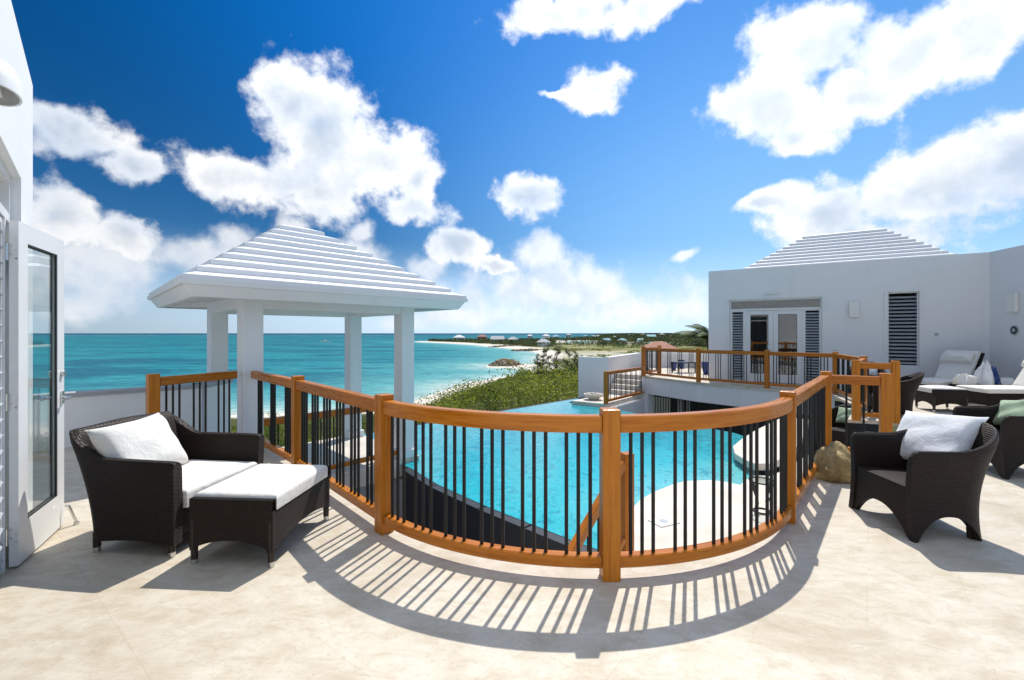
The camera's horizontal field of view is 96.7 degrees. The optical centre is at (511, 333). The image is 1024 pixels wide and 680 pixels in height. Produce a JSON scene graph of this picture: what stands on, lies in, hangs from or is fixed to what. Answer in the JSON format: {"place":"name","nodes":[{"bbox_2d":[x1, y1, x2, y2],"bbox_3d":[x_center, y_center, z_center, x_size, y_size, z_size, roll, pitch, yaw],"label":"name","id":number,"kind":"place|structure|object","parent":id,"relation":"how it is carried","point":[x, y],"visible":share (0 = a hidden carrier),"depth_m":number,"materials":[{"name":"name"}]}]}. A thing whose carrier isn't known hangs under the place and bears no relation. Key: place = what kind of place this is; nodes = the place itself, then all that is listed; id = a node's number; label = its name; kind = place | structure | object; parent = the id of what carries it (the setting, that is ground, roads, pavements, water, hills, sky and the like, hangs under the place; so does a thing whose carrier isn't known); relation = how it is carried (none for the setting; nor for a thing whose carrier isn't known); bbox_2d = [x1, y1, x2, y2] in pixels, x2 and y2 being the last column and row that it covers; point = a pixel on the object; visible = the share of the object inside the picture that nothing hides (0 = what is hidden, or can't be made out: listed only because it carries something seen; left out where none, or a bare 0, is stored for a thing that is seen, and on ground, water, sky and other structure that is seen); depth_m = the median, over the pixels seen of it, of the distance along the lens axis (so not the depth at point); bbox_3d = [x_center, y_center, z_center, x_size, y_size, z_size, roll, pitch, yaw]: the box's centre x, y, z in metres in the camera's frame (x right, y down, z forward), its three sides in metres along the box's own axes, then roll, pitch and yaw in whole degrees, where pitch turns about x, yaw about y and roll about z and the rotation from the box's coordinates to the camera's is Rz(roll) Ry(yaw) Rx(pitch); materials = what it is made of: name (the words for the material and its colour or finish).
{"place":"outdoors","nodes":[
{"label":"outdoors","id":0,"kind":"place"},
{"bbox_2d":[0,0,79,574],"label":"house","id":1,"kind":"structure","parent":0,"point":[27,529],"depth_m":3.09,"materials":[{"name":"white paint"}]},
{"bbox_2d":[0,59,22,106],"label":"wall light","id":2,"kind":"object","parent":1,"relation":"attached to","point":[10,91],"visible":1,"depth_m":2.31,"materials":[{"name":"white paint"}]},
{"bbox_2d":[5,220,79,566],"bbox_3d":[-3.471,0.405,3.307,0.204,2.290,0.805,0,0,-20],"label":"door leaf","id":3,"kind":"structure","parent":1,"relation":"in","point":[27,531],"depth_m":3.09,"materials":[{"name":"white wood"}]},
{"bbox_2d":[33,333,636,414],"bbox_3d":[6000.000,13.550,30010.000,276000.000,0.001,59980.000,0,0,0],"label":"sea","id":4,"kind":"structure","parent":0,"point":[96,361],"depth_m":234.24,"materials":[{"name":"liquid"}]},
{"bbox_2d":[0,367,1023,679],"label":"terrace floor","id":5,"kind":"structure","parent":0,"point":[830,585],"depth_m":2.58,"materials":[{"name":"stone"}]},
{"bbox_2d":[33,379,232,451],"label":"parapet wall","id":6,"kind":"structure","parent":5,"relation":"on","point":[85,408],"depth_m":6.51,"materials":[{"name":"white paint"}]},
{"bbox_2d":[69,411,264,557],"bbox_3d":[-2.705,1.115,3.633,0.921,0.869,0.947,0,0,7],"label":"wicker armchair","id":7,"kind":"object","parent":5,"relation":"on","point":[141,500],"visible":0.81,"depth_m":3.19,"materials":[{"name":"black wicker"}]},
{"bbox_2d":[85,412,189,464],"bbox_3d":[-2.856,0.882,3.520,0.217,0.500,0.620,-33,-1,4],"label":"pillow","id":8,"kind":"object","parent":7,"relation":"on","point":[153,437],"visible":0.74,"depth_m":3.44,"materials":[{"name":"white fabric"}]},
{"bbox_2d":[146,371,236,431],"bbox_3d":[-4.027,1.014,5.789,0.130,1.072,1.089,0,0,24],"label":"railing","id":9,"kind":"object","parent":5,"relation":"on","point":[155,382],"visible":0.48,"depth_m":5.69,"materials":[{"name":"brown wood"}]},
{"bbox_2d":[189,464,329,567],"bbox_3d":[-1.840,1.300,3.420,0.590,0.499,0.804,0,0,4],"label":"ottoman","id":10,"kind":"object","parent":5,"relation":"on","point":[268,507],"visible":1,"depth_m":3.07,"materials":[{"name":"wicker"}]},
{"bbox_2d":[251,371,892,581],"bbox_3d":[0.347,1.014,4.447,8.174,1.072,3.194,0,0,4],"label":"railing","id":11,"kind":"object","parent":5,"relation":"on","point":[610,559],"visible":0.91,"depth_m":3.16,"materials":[{"name":"brown wood"}]},
{"bbox_2d":[578,353,707,412],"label":"parapet wall","id":12,"kind":"structure","parent":5,"relation":"on","point":[591,370],"depth_m":17.15,"materials":[{"name":"white paint"}]},
{"bbox_2d":[670,362,676,369],"bbox_3d":[6.750,1.377,19.000,0.270,0.345,0.270,0,0,0],"label":"planter","id":13,"kind":"object","parent":5,"relation":"on","point":[674,366],"visible":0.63,"depth_m":18.90,"materials":[{"name":"blue ceramic"}]},
{"bbox_2d":[671,361,695,372],"bbox_3d":[6.750,1.340,17.900,0.800,0.420,0.500,0,0,-11],"label":"table","id":14,"kind":"object","parent":5,"relation":"on","point":[688,365],"visible":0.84,"depth_m":17.77,"materials":[{"name":"black metal"}]},
{"bbox_2d":[701,362,707,373],"bbox_3d":[7.350,1.320,17.200,0.360,0.460,0.360,0,0,0],"label":"planter","id":15,"kind":"object","parent":5,"relation":"on","point":[705,367],"visible":0.53,"depth_m":17.08,"materials":[{"name":"blue ceramic"}]},
{"bbox_2d":[641,345,867,406],"bbox_3d":[6.667,1.014,13.706,1.676,1.072,8.345,0,0,-21],"label":"railing","id":16,"kind":"object","parent":5,"relation":"on","point":[836,357],"visible":0.85,"depth_m":13.07,"materials":[{"name":"brown wood"}]},
{"bbox_2d":[814,441,850,483],"bbox_3d":[3.471,1.350,4.858,0.494,0.400,0.417,0,0,-29],"label":"boulder","id":17,"kind":"object","parent":5,"relation":"on","point":[832,460],"visible":0.81,"depth_m":4.75,"materials":[{"name":"beige stone"}]},
{"bbox_2d":[832,403,866,446],"bbox_3d":[6.684,1.876,9.180,0.761,0.848,0.710,0,0,-25],"label":"wicker armchair","id":18,"kind":"object","parent":5,"relation":"on","point":[838,431],"visible":0.33,"depth_m":8.94,"materials":[{"name":"black wicker"}]},
{"bbox_2d":[835,407,850,422],"bbox_3d":[6.799,1.669,9.219,0.164,0.360,0.400,35,-19,-21],"label":"pillow","id":19,"kind":"object","parent":18,"relation":"on","point":[840,418],"visible":0.47,"depth_m":9.25,"materials":[{"name":"green fabric"}]},
{"bbox_2d":[850,361,885,392],"bbox_3d":[8.664,1.126,11.106,0.710,0.848,0.761,0,0,38],"label":"wicker armchair","id":20,"kind":"object","parent":5,"relation":"on","point":[880,371],"visible":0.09,"depth_m":11.08,"materials":[{"name":"black wicker"}]},
{"bbox_2d":[869,369,877,375],"bbox_3d":[8.740,0.890,11.200,0.440,0.380,0.155,0,-32,38],"label":"pillow","id":21,"kind":"object","parent":20,"relation":"on","point":[873,372],"visible":0.19,"depth_m":11.05,"materials":[{"name":"white fabric"}]},
{"bbox_2d":[851,358,899,423],"bbox_3d":[6.760,1.014,8.793,0.667,1.072,1.915,0,0,26],"label":"railing","id":22,"kind":"object","parent":5,"relation":"on","point":[859,366],"visible":0.84,"depth_m":8.01,"materials":[{"name":"brown wood"}]},
{"bbox_2d":[869,371,924,414],"bbox_3d":[7.181,1.126,8.515,0.761,0.848,0.710,0,0,30],"label":"wicker armchair","id":23,"kind":"object","parent":5,"relation":"on","point":[910,385],"visible":0.62,"depth_m":8.21,"materials":[{"name":"black wicker"}]},
{"bbox_2d":[848,422,998,542],"bbox_3d":[3.371,1.126,3.696,0.761,0.848,0.710,0,0,3],"label":"wicker armchair","id":24,"kind":"object","parent":5,"relation":"on","point":[917,493],"visible":0.96,"depth_m":3.39,"materials":[{"name":"black wicker"}]},
{"bbox_2d":[897,410,988,459],"bbox_3d":[3.566,0.892,3.870,0.188,0.510,0.650,36,-10,-5],"label":"pillow","id":25,"kind":"object","parent":24,"relation":"on","point":[934,432],"visible":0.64,"depth_m":3.78,"materials":[{"name":"white fabric"}]},
{"bbox_2d":[915,385,967,411],"bbox_3d":[8.620,1.300,9.150,0.590,0.499,0.566,0,0,12],"label":"ottoman","id":26,"kind":"object","parent":5,"relation":"on","point":[934,396],"visible":0.96,"depth_m":8.93,"materials":[{"name":"wicker"}]},
{"bbox_2d":[920,350,984,385],"bbox_3d":[10.532,0.991,11.114,1.727,1.119,0.740,0,0,-18],"label":"sun lounger","id":27,"kind":"object","parent":5,"relation":"on","point":[953,364],"visible":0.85,"depth_m":11.12,"materials":[{"name":"fabric"}]},
{"bbox_2d":[952,399,1023,479],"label":"wicker armchair","id":28,"kind":"object","parent":5,"relation":"on","point":[1007,460],"visible":0.48,"depth_m":4.84,"materials":[{"name":"black wicker"}]},
{"bbox_2d":[993,400,1023,424],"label":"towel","id":29,"kind":"object","parent":28,"relation":"on","point":[1011,407],"visible":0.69,"depth_m":5.29,"materials":[{"name":"green fabric"}]},
{"bbox_2d":[956,360,1023,405],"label":"sun lounger","id":30,"kind":"object","parent":5,"relation":"on","point":[989,395],"visible":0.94,"depth_m":9.25,"materials":[{"name":"white fabric"}]},
{"bbox_2d":[11,0,1023,332],"label":"sky","id":31,"kind":"structure","parent":0,"point":[552,166],"materials":[{"name":"blue"}]},
{"bbox_2d":[364,398,753,548],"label":"pool water","id":32,"kind":"structure","parent":0,"point":[556,471],"depth_m":8.07,"materials":[{"name":"blue liquid"}]},
{"bbox_2d":[231,340,897,446],"bbox_3d":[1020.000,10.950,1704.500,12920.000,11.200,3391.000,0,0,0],"label":"ground","id":33,"kind":"structure","parent":0,"point":[585,352],"depth_m":244.53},
{"bbox_2d":[231,359,577,448],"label":"coastal scrub","id":34,"kind":"object","parent":33,"relation":"on","point":[557,382],"visible":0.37,"depth_m":37.41,"materials":[{"name":"green plant"}]},
{"bbox_2d":[454,335,464,339],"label":"house","id":35,"kind":"structure","parent":33,"relation":"on","point":[456,337],"depth_m":674.64,"materials":[{"name":"white"}]},
{"bbox_2d":[477,334,486,339],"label":"house","id":36,"kind":"structure","parent":33,"relation":"on","point":[482,336],"depth_m":685.02,"materials":[{"name":"beige"}]},
{"bbox_2d":[490,336,504,340],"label":"house","id":37,"kind":"structure","parent":33,"relation":"on","point":[497,338],"depth_m":605.55,"materials":[{"name":"white"}]},
{"bbox_2d":[488,358,521,365],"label":"rock heap","id":38,"kind":"object","parent":33,"relation":"on","point":[502,362],"visible":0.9,"depth_m":183.61,"materials":[{"name":"brown stone"}]},
{"bbox_2d":[489,345,525,346],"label":"rock heap","id":39,"kind":"object","parent":33,"relation":"on","point":[505,345],"visible":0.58,"depth_m":438.11,"materials":[{"name":"grey stone"}]},
{"bbox_2d":[511,348,541,350],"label":"rock heap","id":40,"kind":"object","parent":33,"relation":"on","point":[529,349],"visible":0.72,"depth_m":343.20,"materials":[{"name":"grey stone"}]},
{"bbox_2d":[533,354,548,374],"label":"pine tree","id":41,"kind":"object","parent":33,"relation":"on","point":[539,363],"visible":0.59,"depth_m":109.69,"materials":[{"name":"green plant"}]},
{"bbox_2d":[537,339,549,346],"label":"house","id":42,"kind":"structure","parent":33,"relation":"on","point":[546,341],"depth_m":425.77,"materials":[{"name":"white"}]},
{"bbox_2d":[542,346,563,373],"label":"tree","id":43,"kind":"object","parent":33,"relation":"on","point":[557,353],"visible":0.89,"depth_m":103.02,"materials":[{"name":"green plant"}]},
{"bbox_2d":[428,333,706,346],"bbox_3d":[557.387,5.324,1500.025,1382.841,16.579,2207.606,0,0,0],"label":"woodland","id":44,"kind":"object","parent":33,"relation":"on","point":[670,340],"visible":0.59,"depth_m":557.11,"materials":[{"name":"green plant"}]},
{"bbox_2d":[560,348,578,375],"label":"tree","id":45,"kind":"object","parent":33,"relation":"on","point":[573,359],"visible":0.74,"depth_m":108.33,"materials":[{"name":"green plant"}]},
{"bbox_2d":[561,345,706,356],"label":"flat scrub","id":46,"kind":"object","parent":33,"relation":"on","point":[606,349],"visible":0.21,"depth_m":332.72,"materials":[{"name":"green plant"}]},
{"bbox_2d":[672,324,708,349],"bbox_3d":[12.249,2.984,28.365,4.106,7.189,4.042,0,0,0],"label":"palm tree","id":47,"kind":"object","parent":33,"relation":"on","point":[701,331],"visible":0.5,"depth_m":28.64,"materials":[{"name":"green plant"}]},
{"bbox_2d":[611,378,878,475],"bbox_3d":[6.402,3.132,14.110,5.558,3.035,7.200,0,0,-36],"label":"undercroft","id":48,"kind":"object","parent":33,"relation":"on","point":[702,397],"visible":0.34,"depth_m":14.79,"materials":[{"name":"white paint"}]},
{"bbox_2d":[572,393,640,406],"bbox_3d":[3.524,2.280,16.482,1.907,0.140,4.412,0,0,36],"label":"pool ledge","id":49,"kind":"object","parent":48,"relation":"on","point":[594,403],"visible":0.38,"depth_m":14.88,"materials":[{"name":"concrete"}]},
{"bbox_2d":[584,392,603,399],"bbox_3d":[2.720,2.089,15.150,0.660,0.242,0.660,0,0,0],"label":"bowl","id":50,"kind":"object","parent":49,"relation":"on","point":[593,396],"visible":1,"depth_m":14.98,"materials":[{"name":"beige ceramic"}]},
{"bbox_2d":[604,367,643,403],"bbox_3d":[3.808,1.700,15.262,0.113,1.020,2.869,0,0,40],"label":"railing","id":51,"kind":"object","parent":49,"relation":"on","point":[606,385],"visible":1,"depth_m":14.74,"materials":[{"name":"brown wood"}]},
{"bbox_2d":[609,370,654,395],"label":"garden steps","id":52,"kind":"structure","parent":49,"relation":"on","point":[628,383],"depth_m":16.67,"materials":[{"name":"stone"}]},
{"bbox_2d":[678,400,681,411],"bbox_3d":[5.906,3.275,15.964,0.052,2.150,0.220,0,0,-36],"label":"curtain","id":53,"kind":"object","parent":48,"relation":"hanging from","point":[680,405],"visible":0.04,"depth_m":15.94,"materials":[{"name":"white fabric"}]},
{"bbox_2d":[686,401,689,411],"bbox_3d":[6.082,3.275,15.721,0.052,2.150,0.120,0,0,-36],"label":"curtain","id":54,"kind":"object","parent":48,"relation":"hanging from","point":[687,406],"depth_m":15.73,"materials":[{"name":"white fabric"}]},
{"bbox_2d":[400,467,753,548],"bbox_3d":[1.696,3.165,10.356,9.984,1.170,7.397,0,0,-45],"label":"pool basin","id":55,"kind":"object","parent":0,"point":[457,493],"depth_m":8.03,"materials":[{"name":"grey tile"}]},
{"bbox_2d":[733,418,802,469],"bbox_3d":[5.545,2.190,9.494,0.973,0.120,5.155,0,0,41],"label":"sun shelf","id":56,"kind":"object","parent":55,"relation":"attached to","point":[738,451],"visible":0.34,"depth_m":8.41,"materials":[{"name":"stone"}]},
{"bbox_2d":[645,341,677,352],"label":"house","id":57,"kind":"structure","parent":0,"point":[663,344],"depth_m":59.12,"materials":[{"name":"pink"}]},
{"bbox_2d":[634,431,870,550],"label":"pool deck","id":58,"kind":"structure","parent":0,"point":[663,507],"depth_m":5.87,"materials":[{"name":"concrete"}]},
{"bbox_2d":[568,451,633,551],"bbox_3d":[0.497,2.374,4.052,2.068,2.268,0.143,0,0,-44],"label":"stair handrail","id":59,"kind":"object","parent":58,"relation":"on","point":[624,507],"visible":0.17,"depth_m":4.65,"materials":[{"name":"brown wood"}]},
{"bbox_2d":[647,515,679,527],"bbox_3d":[1.850,2.292,5.550,0.300,0.016,0.240,0,0,-25],"label":"skimmer lid","id":60,"kind":"object","parent":58,"relation":"on","point":[663,521],"visible":0.97,"depth_m":5.53,"materials":[{"name":"white plastic"}]},
{"bbox_2d":[748,476,769,514],"bbox_3d":[3.220,2.089,5.860,0.320,0.415,0.320,0,0,0],"label":"side table","id":61,"kind":"object","parent":58,"relation":"on","point":[754,493],"visible":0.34,"depth_m":5.83,"materials":[{"name":"black metal"}]},
{"bbox_2d":[709,229,1023,386],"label":"house","id":62,"kind":"structure","parent":0,"point":[912,296],"depth_m":13.10,"materials":[{"name":"white paint"}]},
{"bbox_2d":[746,310,772,381],"bbox_3d":[7.813,0.410,14.382,0.760,2.250,0.107,0,0,33],"label":"door leaf","id":63,"kind":"structure","parent":62,"relation":"in","point":[750,376],"depth_m":14.40,"materials":[{"name":"white wood"}]},
{"bbox_2d":[773,310,801,383],"bbox_3d":[8.472,0.410,13.990,0.760,2.250,0.045,0,0,33],"label":"door leaf","id":64,"kind":"structure","parent":62,"relation":"in","point":[783,377],"depth_m":13.99,"materials":[{"name":"white wood"}]},
{"bbox_2d":[849,301,859,316],"bbox_3d":[9.737,-0.680,12.949,0.240,0.460,0.103,0,0,33],"label":"wall light","id":65,"kind":"object","parent":62,"relation":"attached to","point":[854,308],"visible":1,"depth_m":12.90,"materials":[{"name":"white plastic"}]},
{"bbox_2d":[888,291,918,366],"bbox_3d":[10.720,-0.110,12.493,0.660,2.040,0.068,0,0,33],"label":"louvred window","id":66,"kind":"structure","parent":62,"relation":"in","point":[917,292],"depth_m":12.46,"materials":[{"name":"grey"}]},
{"bbox_2d":[1005,292,1018,311],"bbox_3d":[11.875,-0.730,10.800,0.102,0.460,0.260,0,0,11],"label":"wall light","id":67,"kind":"object","parent":62,"relation":"attached to","point":[1011,302],"visible":1,"depth_m":10.74,"materials":[{"name":"white plastic"}]},
{"bbox_2d":[1010,325,1018,334],"bbox_3d":[11.909,-0.070,10.794,0.032,0.230,0.230,0,0,11],"label":"wall vent","id":68,"kind":"object","parent":62,"relation":"attached to","point":[1014,329],"depth_m":10.77,"materials":[{"name":"grey metal"}]},
{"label":"lower paving","id":69,"kind":"structure","parent":0,"visible":0},
{"bbox_2d":[356,476,401,514],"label":"wall","id":70,"kind":"structure","parent":69,"relation":"on","point":[362,491],"depth_m":7.77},
{"bbox_2d":[282,436,418,488],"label":"pavilion floor","id":71,"kind":"structure","parent":70,"relation":"on","point":[362,465],"depth_m":8.18,"materials":[{"name":"stone"}]},
{"bbox_2d":[147,225,467,458],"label":"pavilion","id":72,"kind":"structure","parent":71,"relation":"on","point":[283,270],"depth_m":7.12,"materials":[{"name":"white paint"}]},
{"bbox_2d":[263,407,395,469],"bbox_3d":[-2.848,1.718,7.404,0.088,0.955,2.242,0,0,43],"label":"railing","id":73,"kind":"object","parent":72,"relation":"attached to","point":[279,420],"visible":0.17,"depth_m":7.25,"materials":[{"name":"brown wood"}]},
{"bbox_2d":[364,397,596,551],"bbox_3d":[1.617,3.592,10.435,10.014,2.516,7.453,0,0,-45],"label":"infinity edge","id":74,"kind":"object","parent":69,"relation":"on","point":[513,533],"visible":0.21,"depth_m":6.20,"materials":[{"name":"grey concrete"}]},
{"bbox_3d":[10.620,1.350,10.220,1.250,0.400,0.340,0,0,4],"label":"side table","id":75,"kind":"object","parent":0,"visible":0},
{"bbox_2d":[952,373,977,384],"bbox_3d":[10.201,1.027,10.247,0.500,0.242,0.281,0,0,0],"label":"towel","id":76,"kind":"object","parent":75,"relation":"on","point":[964,379],"visible":1,"depth_m":10.17,"materials":[{"name":"white fabric"}]},
{"bbox_2d":[973,360,994,384],"bbox_3d":[10.590,0.872,10.225,0.309,0.551,0.328,0,0,-38],"label":"towel","id":77,"kind":"object","parent":75,"relation":"on","point":[983,373],"visible":0.95,"depth_m":10.14,"materials":[{"name":"white fabric"}]},
{"bbox_2d":[991,366,1000,384],"bbox_3d":[10.837,0.940,10.243,0.195,0.416,0.235,0,0,0],"label":"towel","id":78,"kind":"object","parent":75,"relation":"on","point":[997,380],"visible":0.66,"depth_m":10.16,"materials":[{"name":"blue fabric"}]},
{"bbox_2d":[1000,377,1014,384],"bbox_3d":[11.053,1.064,10.166,0.416,0.167,0.283,0,0,-20],"label":"towel","id":79,"kind":"object","parent":75,"relation":"on","point":[1007,381],"visible":0.79,"depth_m":10.12,"materials":[{"name":"white fabric"}]}
]}

